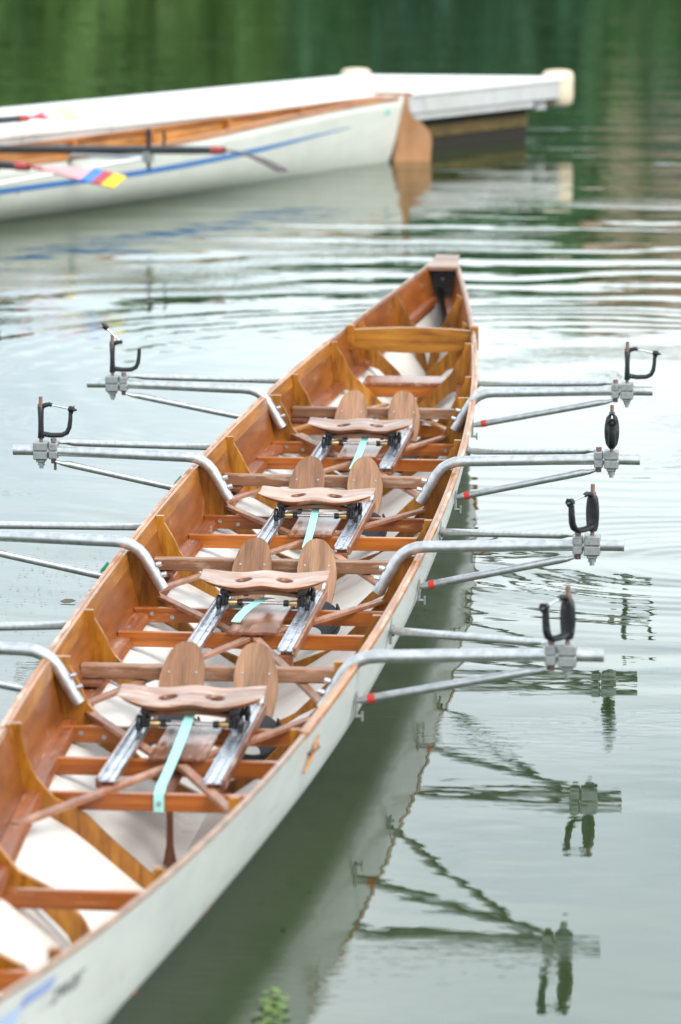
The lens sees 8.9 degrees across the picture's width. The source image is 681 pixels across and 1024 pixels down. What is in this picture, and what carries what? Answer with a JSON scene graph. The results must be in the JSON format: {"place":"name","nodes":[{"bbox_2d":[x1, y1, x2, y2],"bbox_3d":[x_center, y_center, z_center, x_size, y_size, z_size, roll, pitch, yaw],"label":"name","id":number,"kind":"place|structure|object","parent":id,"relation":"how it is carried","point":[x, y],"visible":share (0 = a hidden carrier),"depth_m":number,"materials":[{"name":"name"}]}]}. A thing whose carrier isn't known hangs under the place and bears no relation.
{"place":"outdoors","nodes":[
{"label":"outdoors","id":0,"kind":"place"},
{"bbox_2d":[0,0,680,1023],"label":"water","id":1,"kind":"structure","parent":0,"point":[528,870],"depth_m":14.49,"materials":[{"name":"liquid"}]},
{"bbox_2d":[60,599,74,602],"bbox_3d":[-0.724,0.236,11.626,0.028,0.008,0.029,9,13,44],"label":"fallen leaf","id":2,"kind":"object","parent":1,"relation":"on","point":[67,600],"visible":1,"depth_m":11.62,"materials":[{"name":"beige plant"}]},
{"bbox_2d":[0,91,431,220],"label":"moored rowing boat","id":3,"kind":"object","parent":1,"relation":"on","point":[313,138],"visible":0.83,"depth_m":23.16,"materials":[{"name":"beige paint"}]},
{"bbox_2d":[0,104,82,123],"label":"oar","id":4,"kind":"object","parent":3,"relation":"on","point":[68,112],"visible":1,"depth_m":22.15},
{"bbox_2d":[0,160,126,188],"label":"oar","id":5,"kind":"object","parent":3,"relation":"in","point":[108,179],"visible":1,"depth_m":20.16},
{"bbox_2d":[0,145,287,171],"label":"oar","id":6,"kind":"object","parent":3,"relation":"in","point":[52,149],"visible":1,"depth_m":21.42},
{"bbox_2d":[250,987,290,1023],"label":"pondweed","id":7,"kind":"object","parent":1,"relation":"on","point":[269,1009],"visible":1,"depth_m":7.80,"materials":[{"name":"green plant"}]},
{"bbox_2d":[0,68,573,153],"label":"floating pontoon","id":8,"kind":"object","parent":1,"relation":"on","point":[447,111],"visible":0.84,"depth_m":25.48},
{"bbox_2d":[0,255,660,1023],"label":"rowing boat","id":9,"kind":"object","parent":1,"relation":"on","point":[194,695],"visible":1,"depth_m":10.44,"materials":[{"name":"white paint"}]}
]}

